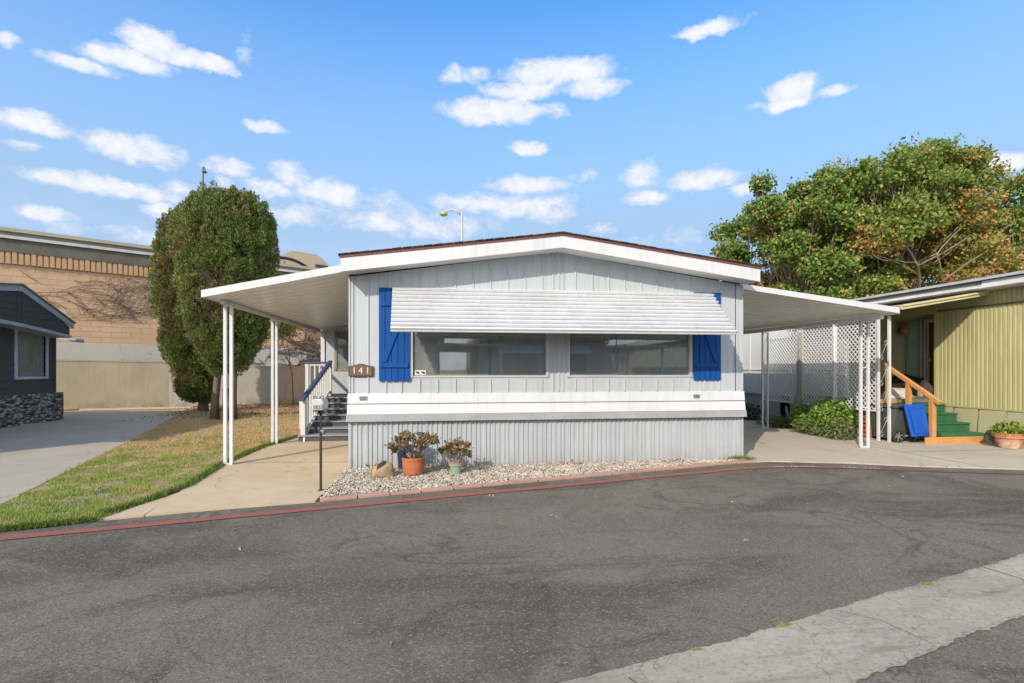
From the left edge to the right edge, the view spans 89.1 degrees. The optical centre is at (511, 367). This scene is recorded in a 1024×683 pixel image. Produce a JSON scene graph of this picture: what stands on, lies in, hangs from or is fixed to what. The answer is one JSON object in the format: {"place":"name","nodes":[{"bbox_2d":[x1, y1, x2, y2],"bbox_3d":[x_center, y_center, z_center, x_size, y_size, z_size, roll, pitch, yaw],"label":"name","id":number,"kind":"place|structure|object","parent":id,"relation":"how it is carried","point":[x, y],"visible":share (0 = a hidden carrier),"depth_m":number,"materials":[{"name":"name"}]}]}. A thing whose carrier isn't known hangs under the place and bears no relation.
{"place":"outdoors","nodes":[
{"label":"outdoors","id":0,"kind":"place"},
{"bbox_2d":[0,411,186,503],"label":"driveway","id":1,"kind":"structure","parent":0,"point":[34,455],"depth_m":10.58,"materials":[{"name":"concrete"}]},
{"bbox_2d":[0,282,83,427],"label":"dark house","id":2,"kind":"structure","parent":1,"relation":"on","point":[33,326],"depth_m":13.74,"materials":[{"name":"grey"}]},
{"bbox_2d":[14,330,48,379],"bbox_3d":[-12.978,-0.365,13.974,0.185,1.390,1.140,0,0,-8],"label":"window","id":3,"kind":"structure","parent":2,"relation":"in","point":[36,338],"depth_m":14.27,"materials":[{"name":"white glass"}]},
{"bbox_2d":[100,493,175,520],"bbox_3d":[-3.993,1.550,5.749,0.340,0.100,1.140,0,0,-8],"label":"path corner","id":4,"kind":"object","parent":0,"point":[142,510],"visible":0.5,"depth_m":5.44,"materials":[{"name":"concrete"}]},
{"bbox_2d":[0,411,300,525],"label":"grass","id":5,"kind":"structure","parent":0,"point":[121,454],"depth_m":7.92,"materials":[{"name":"green plant"}]},
{"bbox_2d":[0,435,297,531],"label":"grass fringe","id":6,"kind":"object","parent":5,"relation":"on","point":[123,506],"depth_m":5.73,"materials":[{"name":"green plant"}]},
{"bbox_2d":[222,389,222,418],"bbox_3d":[-8.342,1.050,15.122,0.168,0.900,0.168,0,0,-8],"label":"marker post","id":7,"kind":"object","parent":5,"relation":"on","point":[222,403],"visible":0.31,"depth_m":15.09,"materials":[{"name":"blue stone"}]},
{"bbox_2d":[165,180,280,419],"bbox_3d":[-8.438,-1.928,15.238,2.987,6.966,2.986,0,0,-8],"label":"cypress tree","id":8,"kind":"object","parent":5,"relation":"on","point":[225,236],"visible":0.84,"depth_m":14.50,"materials":[{"name":"green plant"}]},
{"bbox_2d":[145,437,347,516],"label":"path","id":9,"kind":"structure","parent":0,"point":[245,482],"depth_m":6.92,"materials":[{"name":"concrete"}]},
{"bbox_2d":[253,462,287,462],"bbox_3d":[-3.516,1.496,8.240,1.977,0.004,0.012,0,0,-3],"label":"concrete joint","id":10,"kind":"object","parent":9,"relation":"on","point":[270,462],"visible":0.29,"depth_m":8.22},
{"bbox_2d":[201,265,348,464],"bbox_3d":[-3.942,-0.025,11.023,1.992,3.041,6.900,0,0,-8],"label":"carport","id":11,"kind":"object","parent":9,"relation":"on","point":[316,300],"visible":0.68,"depth_m":8.47,"materials":[{"name":"metal"}]},
{"bbox_2d":[312,396,327,490],"bbox_3d":[-2.337,0.915,6.317,0.157,1.170,0.296,0,0,-8],"label":"mailbox","id":12,"kind":"object","parent":9,"relation":"on","point":[320,405],"visible":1,"depth_m":6.35,"materials":[{"name":"white metal"}]},
{"bbox_2d":[298,360,348,441],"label":"porch steps","id":13,"kind":"structure","parent":9,"relation":"on","point":[334,424],"depth_m":11.51,"materials":[{"name":"white paint"}]},
{"bbox_2d":[321,324,348,393],"bbox_3d":[-4.582,-0.025,16.239,1.950,3.050,3.790,0,0,-8],"label":"storage room","id":14,"kind":"object","parent":9,"relation":"on","point":[335,345],"visible":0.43,"depth_m":14.34,"materials":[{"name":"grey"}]},
{"bbox_2d":[334,331,348,370],"bbox_3d":[-4.601,-0.460,14.430,0.610,1.120,0.170,0,0,-8],"label":"window","id":15,"kind":"structure","parent":14,"relation":"in","point":[341,338],"depth_m":14.45,"materials":[{"name":"grey glass"}]},
{"bbox_2d":[5,403,691,530],"bbox_3d":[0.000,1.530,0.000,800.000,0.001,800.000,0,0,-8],"label":"ground","id":16,"kind":"structure","parent":0,"point":[194,407],"depth_m":18.72,"materials":[{"name":"grey concrete"}]},
{"bbox_2d":[56,360,168,409],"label":"block wall","id":17,"kind":"structure","parent":16,"relation":"on","point":[87,384],"depth_m":19.26,"materials":[{"name":"beige concrete"}]},
{"bbox_2d":[79,406,192,409],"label":"kerb","id":18,"kind":"structure","parent":16,"relation":"on","point":[136,408],"depth_m":18.95,"materials":[{"name":"grey concrete"}]},
{"bbox_2d":[0,226,327,367],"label":"brick building","id":19,"kind":"structure","parent":16,"relation":"on","point":[46,261],"depth_m":19.79,"materials":[{"name":"beige brick"}]},
{"bbox_2d":[19,269,159,321],"bbox_3d":[-15.504,-2.676,19.963,5.195,1.752,0.042,0,0,-42],"label":"bare creeper","id":20,"kind":"object","parent":19,"relation":"attached to","point":[124,306],"visible":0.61,"depth_m":20.08,"materials":[{"name":"brown plant"}]},
{"bbox_2d":[254,326,320,366],"bbox_3d":[-10.042,-1.096,24.891,6.303,4.413,0.065,0,0,-42],"label":"bare creeper","id":21,"kind":"object","parent":19,"relation":"attached to","point":[307,351],"visible":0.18,"depth_m":24.98,"materials":[{"name":"brown plant"}]},
{"bbox_2d":[146,203,213,411],"bbox_3d":[-11.146,-2.070,18.067,2.709,7.239,2.681,0,0,-8],"label":"cypress tree","id":22,"kind":"object","parent":16,"relation":"on","point":[192,381],"visible":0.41,"depth_m":17.33,"materials":[{"name":"green plant"}]},
{"bbox_2d":[202,167,206,190],"bbox_3d":[-20.111,-5.836,34.004,0.342,14.672,0.328,0,0,37],"label":"street lamp","id":23,"kind":"object","parent":16,"relation":"on","point":[203,171],"visible":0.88,"depth_m":33.95,"materials":[{"name":"metal"}]},
{"bbox_2d":[122,403,298,421],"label":"leaf litter","id":24,"kind":"object","parent":16,"relation":"on","point":[246,406],"visible":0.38,"depth_m":17.73,"materials":[{"name":"brown plant"}]},
{"bbox_2d":[168,364,281,406],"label":"block wall","id":25,"kind":"structure","parent":16,"relation":"on","point":[253,384],"depth_m":21.29,"materials":[{"name":"grey concrete"}]},
{"bbox_2d":[269,321,309,403],"bbox_3d":[-9.080,-0.405,20.922,1.810,3.812,1.446,0,0,25],"label":"flowering shrub","id":26,"kind":"object","parent":16,"relation":"on","point":[288,328],"visible":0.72,"depth_m":20.95,"materials":[{"name":"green plant"}]},
{"bbox_2d":[282,366,318,403],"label":"block wall","id":27,"kind":"structure","parent":16,"relation":"on","point":[298,372],"depth_m":21.98,"materials":[{"name":"beige concrete"}]},
{"bbox_2d":[390,489,420,495],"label":"edging block","id":28,"kind":"structure","parent":16,"relation":"on","point":[405,492],"depth_m":6.27,"materials":[{"name":"pink concrete"}]},
{"bbox_2d":[439,209,462,240],"bbox_3d":[-4.203,-4.761,36.073,1.688,12.521,0.585,0,0,-8],"label":"street lamp","id":29,"kind":"object","parent":16,"relation":"on","point":[443,214],"visible":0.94,"depth_m":35.93,"materials":[{"name":"white metal"}]},
{"bbox_2d":[481,481,508,486],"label":"edging block","id":30,"kind":"structure","parent":16,"relation":"on","point":[495,484],"depth_m":6.70,"materials":[{"name":"pink concrete"}]},
{"bbox_2d":[319,458,745,500],"bbox_3d":[0.824,1.504,7.224,6.320,0.001,1.860,0,0,-8],"label":"gravel base","id":31,"kind":"object","parent":16,"relation":"on","point":[454,483],"visible":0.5,"depth_m":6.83,"materials":[{"name":"grey gravel"}]},
{"bbox_2d":[320,494,356,501],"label":"edging block","id":32,"kind":"structure","parent":31,"relation":"on","point":[337,498],"depth_m":5.96,"materials":[{"name":"pink concrete"}]},
{"bbox_2d":[358,491,389,498],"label":"edging block","id":33,"kind":"structure","parent":31,"relation":"on","point":[373,494],"depth_m":6.12,"materials":[{"name":"pink concrete"}]},
{"bbox_2d":[371,460,394,477],"bbox_3d":[-1.775,1.377,7.131,0.327,0.225,0.278,0,0,-8],"label":"garden rock","id":34,"kind":"object","parent":31,"relation":"on","point":[382,469],"visible":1,"depth_m":7.04,"materials":[{"name":"beige stone"}]},
{"bbox_2d":[397,444,413,469],"bbox_3d":[-1.555,1.308,7.580,0.270,0.365,0.216,0,0,-8],"label":"plastic tub","id":35,"kind":"object","parent":31,"relation":"on","point":[399,456],"visible":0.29,"depth_m":7.51,"materials":[{"name":"blue plastic"}]},
{"bbox_2d":[384,427,441,475],"bbox_3d":[-1.366,1.168,7.279,0.792,0.635,0.709,0,0,-8],"label":"potted plant","id":36,"kind":"object","parent":31,"relation":"on","point":[413,464],"visible":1,"depth_m":7.13,"materials":[{"name":"orange plant"}]},
{"bbox_2d":[421,486,453,492],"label":"edging block","id":37,"kind":"structure","parent":31,"relation":"on","point":[434,489],"depth_m":6.40,"materials":[{"name":"pink concrete"}]},
{"bbox_2d":[437,436,473,473],"bbox_3d":[-0.768,1.223,7.332,0.540,0.525,0.460,0,0,39],"label":"potted plant","id":38,"kind":"object","parent":31,"relation":"on","point":[454,447],"visible":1,"depth_m":7.25,"materials":[{"name":"green plant"}]},
{"bbox_2d":[508,478,537,484],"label":"edging block","id":39,"kind":"structure","parent":31,"relation":"on","point":[528,480],"depth_m":6.84,"materials":[{"name":"pink concrete"}]},
{"bbox_2d":[536,476,562,481],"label":"edging block","id":40,"kind":"structure","parent":31,"relation":"on","point":[550,478],"depth_m":6.99,"materials":[{"name":"pink concrete"}]},
{"bbox_2d":[426,458,692,467],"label":"dry litter","id":41,"kind":"object","parent":31,"relation":"on","point":[579,462],"visible":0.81,"depth_m":8.00,"materials":[{"name":"brown plant"}]},
{"bbox_2d":[561,474,586,479],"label":"edging block","id":42,"kind":"structure","parent":31,"relation":"on","point":[574,476],"depth_m":7.13,"materials":[{"name":"pink concrete"}]},
{"bbox_2d":[584,472,611,476],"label":"edging block","id":43,"kind":"structure","parent":31,"relation":"on","point":[596,474],"depth_m":7.29,"materials":[{"name":"pink concrete"}]},
{"bbox_2d":[631,468,654,472],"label":"edging block","id":44,"kind":"structure","parent":31,"relation":"on","point":[643,470],"depth_m":7.59,"materials":[{"name":"pink concrete"}]},
{"bbox_2d":[653,466,677,470],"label":"edging block","id":45,"kind":"structure","parent":31,"relation":"on","point":[665,468],"depth_m":7.74,"materials":[{"name":"pink concrete"}]},
{"bbox_2d":[694,462,715,466],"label":"edging block","id":46,"kind":"structure","parent":31,"relation":"on","point":[706,464],"depth_m":8.02,"materials":[{"name":"pink concrete"}]},
{"bbox_2d":[713,461,736,465],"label":"edging block","id":47,"kind":"structure","parent":31,"relation":"on","point":[725,462],"depth_m":8.16,"materials":[{"name":"pink concrete"}]},
{"bbox_2d":[727,455,756,460],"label":"grass clump","id":48,"kind":"object","parent":31,"relation":"on","point":[745,457],"visible":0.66,"depth_m":8.47,"materials":[{"name":"green plant"}]},
{"bbox_2d":[338,231,762,468],"bbox_3d":[-0.318,-0.268,15.645,6.445,3.535,16.705,0,0,-8],"label":"mobile home","id":49,"kind":"object","parent":16,"relation":"on","point":[557,347],"visible":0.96,"depth_m":8.05,"materials":[{"name":"grey metal"}]},
{"bbox_2d":[410,332,548,377],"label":"window","id":50,"kind":"structure","parent":49,"relation":"in","point":[512,353],"depth_m":8.15,"materials":[{"name":"glass"}]},
{"bbox_2d":[567,333,691,376],"bbox_3d":[1.871,-0.325,8.416,2.065,1.350,0.287,0,0,-8],"label":"window","id":51,"kind":"structure","parent":49,"relation":"in","point":[655,354],"depth_m":8.55,"materials":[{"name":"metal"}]},
{"bbox_2d":[611,470,633,474],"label":"edging block","id":52,"kind":"structure","parent":16,"relation":"on","point":[622,472],"depth_m":7.44,"materials":[{"name":"pink concrete"}]},
{"bbox_2d":[676,465,697,468],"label":"edging block","id":53,"kind":"structure","parent":16,"relation":"on","point":[686,466],"depth_m":7.87,"materials":[{"name":"pink concrete"}]},
{"bbox_2d":[735,460,756,463],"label":"edging block","id":54,"kind":"structure","parent":16,"relation":"on","point":[747,461],"depth_m":8.28,"materials":[{"name":"pink concrete"}]},
{"bbox_2d":[706,164,914,299],"bbox_3d":[16.717,-5.055,30.345,10.511,13.354,10.719,0,0,-8],"label":"broadleaf tree","id":55,"kind":"object","parent":16,"relation":"on","point":[766,224],"visible":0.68,"depth_m":27.45,"materials":[{"name":"green plant"}]},
{"bbox_2d":[751,132,1023,299],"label":"broadleaf tree","id":56,"kind":"object","parent":16,"relation":"on","point":[929,206],"visible":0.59,"depth_m":27.34,"materials":[{"name":"green plant"}]},
{"bbox_2d":[924,205,1023,284],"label":"broadleaf tree","id":57,"kind":"object","parent":16,"relation":"on","point":[1019,236],"visible":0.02,"depth_m":34.73,"materials":[{"name":"green plant"}]},
{"bbox_2d":[453,483,481,489],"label":"edging block","id":58,"kind":"structure","parent":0,"point":[467,486],"depth_m":6.56,"materials":[{"name":"pink concrete"}]},
{"bbox_2d":[0,462,1023,682],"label":"road","id":59,"kind":"structure","parent":0,"point":[523,586],"depth_m":3.77,"materials":[{"name":"grey asphalt"}]},
{"bbox_2d":[0,466,1023,539],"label":"painted kerb line","id":60,"kind":"object","parent":59,"relation":"on","point":[7,537],"visible":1,"depth_m":5.91,"materials":[{"name":"red paint"}]},
{"bbox_2d":[239,476,903,647],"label":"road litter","id":61,"kind":"object","parent":59,"relation":"on","point":[556,516],"visible":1,"depth_m":4.55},
{"bbox_2d":[559,554,1023,682],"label":"gutter","id":62,"kind":"object","parent":59,"relation":"on","point":[831,646],"visible":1,"depth_m":2.90,"materials":[{"name":"concrete"}]},
{"bbox_2d":[692,561,1002,650],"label":"crack weeds","id":63,"kind":"object","parent":62,"relation":"on","point":[791,623],"visible":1,"depth_m":3.05,"materials":[{"name":"plant"}]},
{"bbox_2d":[834,609,934,643],"bbox_3d":[2.184,1.503,3.059,0.090,0.001,0.511,0,0,-36],"label":"gutter crack","id":64,"kind":"object","parent":62,"relation":"on","point":[888,623],"visible":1,"depth_m":3.05,"materials":[{"name":"grey concrete"}]},
{"bbox_2d":[883,554,1022,594],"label":"gutter edge mortar","id":65,"kind":"object","parent":62,"relation":"on","point":[956,575],"visible":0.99,"depth_m":3.79,"materials":[{"name":"grey concrete"}]},
{"bbox_2d":[843,612,1023,682],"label":"gutter edge mortar","id":66,"kind":"object","parent":59,"relation":"on","point":[938,644],"visible":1,"depth_m":2.80,"materials":[{"name":"grey concrete"}]},
{"bbox_2d":[0,0,1023,284],"label":"sky","id":67,"kind":"structure","parent":0,"point":[358,123],"materials":[{"name":"blue"}]},
{"bbox_2d":[743,418,1023,469],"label":"driveway","id":68,"kind":"structure","parent":0,"point":[772,444],"depth_m":9.32,"materials":[{"name":"grey concrete"}]},
{"bbox_2d":[743,400,760,420],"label":"dark shrub","id":69,"kind":"object","parent":68,"relation":"on","point":[752,410],"visible":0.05,"depth_m":14.95,"materials":[{"name":"green plant"}]},
{"bbox_2d":[755,412,795,428],"bbox_3d":[6.723,1.330,13.322,0.897,0.415,1.286,0,0,-8],"label":"ground shrub","id":70,"kind":"object","parent":68,"relation":"on","point":[782,422],"visible":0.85,"depth_m":13.02,"materials":[{"name":"green plant"}]},
{"bbox_2d":[785,332,801,419],"bbox_3d":[7.144,0.321,13.305,0.270,2.446,0.585,0,0,-8],"label":"vine trunk","id":71,"kind":"object","parent":68,"relation":"on","point":[799,390],"visible":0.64,"depth_m":13.06,"materials":[{"name":"brown plant"}]},
{"bbox_2d":[743,323,848,420],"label":"white shed","id":72,"kind":"structure","parent":68,"relation":"on","point":[752,367],"depth_m":14.49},
{"bbox_2d":[796,328,803,405],"bbox_3d":[7.265,0.200,13.117,0.044,2.600,0.204,0,0,-8],"label":"scroll post","id":73,"kind":"object","parent":68,"relation":"on","point":[802,353],"visible":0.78,"depth_m":13.03,"materials":[{"name":"metal"}]},
{"bbox_2d":[764,328,800,402],"bbox_3d":[7.184,-0.085,13.913,0.036,1.990,1.584,0,0,-8],"label":"lattice fence","id":74,"kind":"object","parent":73,"relation":"attached to","point":[778,397],"visible":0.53,"depth_m":13.86,"materials":[{"name":"white paint"}]},
{"bbox_2d":[741,284,899,447],"bbox_3d":[4.898,0.033,12.591,3.068,2.926,7.250,0,0,-8],"label":"carport","id":75,"kind":"object","parent":68,"relation":"on","point":[766,310],"visible":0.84,"depth_m":9.76,"materials":[{"name":"white paint"}]},
{"bbox_2d":[786,396,858,432],"bbox_3d":[7.125,1.104,12.008,1.103,0.938,1.699,0,0,-8],"label":"leafy bush","id":76,"kind":"object","parent":68,"relation":"on","point":[825,410],"visible":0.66,"depth_m":11.51,"materials":[{"name":"green plant"}]},
{"bbox_2d":[788,415,858,440],"bbox_3d":[6.988,1.298,11.524,0.933,0.508,1.786,0,0,-8],"label":"ground shrub","id":77,"kind":"object","parent":68,"relation":"on","point":[843,432],"visible":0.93,"depth_m":11.10,"materials":[{"name":"green plant"}]},
{"bbox_2d":[832,324,834,403],"bbox_3d":[7.438,0.200,11.983,0.080,2.600,0.043,0,0,-8],"label":"lattice post","id":78,"kind":"object","parent":68,"relation":"on","point":[833,362],"visible":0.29,"depth_m":11.97,"materials":[{"name":"white paint"}]},
{"bbox_2d":[803,325,831,404],"bbox_3d":[7.367,-0.085,12.550,0.036,1.990,1.134,0,0,-8],"label":"lattice fence","id":79,"kind":"object","parent":78,"relation":"attached to","point":[807,403],"visible":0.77,"depth_m":12.53,"materials":[{"name":"white paint"}]},
{"bbox_2d":[835,320,876,411],"bbox_3d":[7.523,-0.085,11.396,0.036,1.990,1.184,0,0,-8],"label":"lattice fence","id":80,"kind":"object","parent":78,"relation":"attached to","point":[837,366],"visible":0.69,"depth_m":11.45,"materials":[{"name":"white paint"}]},
{"bbox_2d":[858,410,874,437],"bbox_3d":[7.796,1.200,11.271,0.380,0.600,0.340,0,0,-8],"label":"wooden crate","id":81,"kind":"object","parent":68,"relation":"on","point":[864,429],"visible":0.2,"depth_m":11.20,"materials":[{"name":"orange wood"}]},
{"bbox_2d":[877,315,890,441],"bbox_3d":[7.583,0.220,10.606,0.057,2.560,0.257,0,0,-28],"label":"scroll post","id":82,"kind":"object","parent":68,"relation":"on","point":[888,391],"visible":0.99,"depth_m":10.53,"materials":[{"name":"white metal"}]},
{"bbox_2d":[800,433,982,466],"bbox_3d":[6.860,1.496,9.904,0.014,0.004,4.200,0,0,-8],"label":"concrete joint","id":83,"kind":"object","parent":68,"relation":"on","point":[894,450],"visible":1,"depth_m":9.36,"materials":[{"name":"grey concrete"}]},
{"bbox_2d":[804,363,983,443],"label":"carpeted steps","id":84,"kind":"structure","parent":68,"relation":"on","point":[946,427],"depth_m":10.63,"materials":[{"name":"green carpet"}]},
{"bbox_2d":[880,382,919,395],"bbox_3d":[10.047,0.476,13.311,1.307,0.444,0.639,0,0,-8],"label":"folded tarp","id":85,"kind":"object","parent":84,"relation":"on","point":[901,385],"visible":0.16,"depth_m":13.10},
{"bbox_2d":[891,374,923,382],"bbox_3d":[10.068,0.268,13.316,1.071,0.234,0.406,0,0,-8],"label":"dark bag","id":86,"kind":"object","parent":85,"relation":"on","point":[895,379],"visible":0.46,"depth_m":13.18,"materials":[{"name":"black fabric"}]},
{"bbox_2d":[917,379,932,395],"bbox_3d":[10.143,0.488,12.769,0.327,0.419,0.319,0,0,-40],"label":"plastic bag","id":87,"kind":"object","parent":84,"relation":"on","point":[926,385],"visible":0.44,"depth_m":12.68,"materials":[{"name":"grey plastic"}]},
{"bbox_2d":[870,404,929,442],"bbox_3d":[7.913,1.110,10.691,0.658,0.780,0.880,0,0,-8],"label":"refuse cart","id":88,"kind":"object","parent":68,"relation":"on","point":[909,421],"visible":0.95,"depth_m":10.44,"materials":[{"name":"blue plastic"}]},
{"bbox_2d":[800,270,1023,447],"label":"olive home","id":89,"kind":"object","parent":68,"relation":"on","point":[964,358],"visible":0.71,"depth_m":10.78,"materials":[{"name":"metal"}]},
{"bbox_2d":[899,321,909,335],"bbox_3d":[10.379,-1.055,13.749,0.253,0.390,0.253,0,0,37],"label":"wall lamp","id":90,"kind":"object","parent":89,"relation":"attached to","point":[904,329],"visible":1,"depth_m":13.69,"materials":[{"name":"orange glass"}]},
{"bbox_2d":[905,321,918,376],"bbox_3d":[10.699,-0.275,13.913,0.360,1.950,0.073,0,0,-8],"label":"screen door","id":91,"kind":"structure","parent":89,"relation":"in","point":[912,339],"depth_m":13.88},
{"bbox_2d":[929,323,933,393],"bbox_3d":[11.328,-0.257,13.985,0.395,1.915,0.098,0,0,-8],"label":"door","id":92,"kind":"structure","parent":89,"relation":"in","point":[931,325],"depth_m":13.96,"materials":[{"name":"wood"}]},
{"bbox_2d":[884,290,990,315],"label":"porch roof","id":93,"kind":"structure","parent":89,"relation":"attached to","point":[940,300],"depth_m":10.20,"materials":[{"name":"beige metal"}]},
{"bbox_2d":[915,449,1008,451],"bbox_3d":[8.265,1.496,9.437,2.700,0.004,0.014,0,0,-8],"label":"concrete joint","id":94,"kind":"object","parent":68,"relation":"on","point":[963,450],"visible":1,"depth_m":9.41,"materials":[{"name":"grey concrete"}]},
{"bbox_2d":[983,430,993,443],"bbox_3d":[9.186,1.324,10.014,0.076,0.261,0.198,0,0,-8],"label":"dark stone","id":95,"kind":"object","parent":68,"relation":"on","point":[988,437],"visible":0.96,"depth_m":9.99,"materials":[{"name":"stone"}]},
{"bbox_2d":[989,411,1023,448],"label":"planter","id":96,"kind":"object","parent":68,"relation":"on","point":[1006,434],"visible":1,"depth_m":9.59,"materials":[{"name":"ceramic"}]},
{"bbox_2d":[880,387,914,398],"bbox_3d":[8.789,0.566,11.887,0.801,0.255,0.446,0,0,-8],"label":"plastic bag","id":97,"kind":"object","parent":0,"point":[897,393],"visible":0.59,"depth_m":11.72,"materials":[{"name":"white plastic"}]}
]}

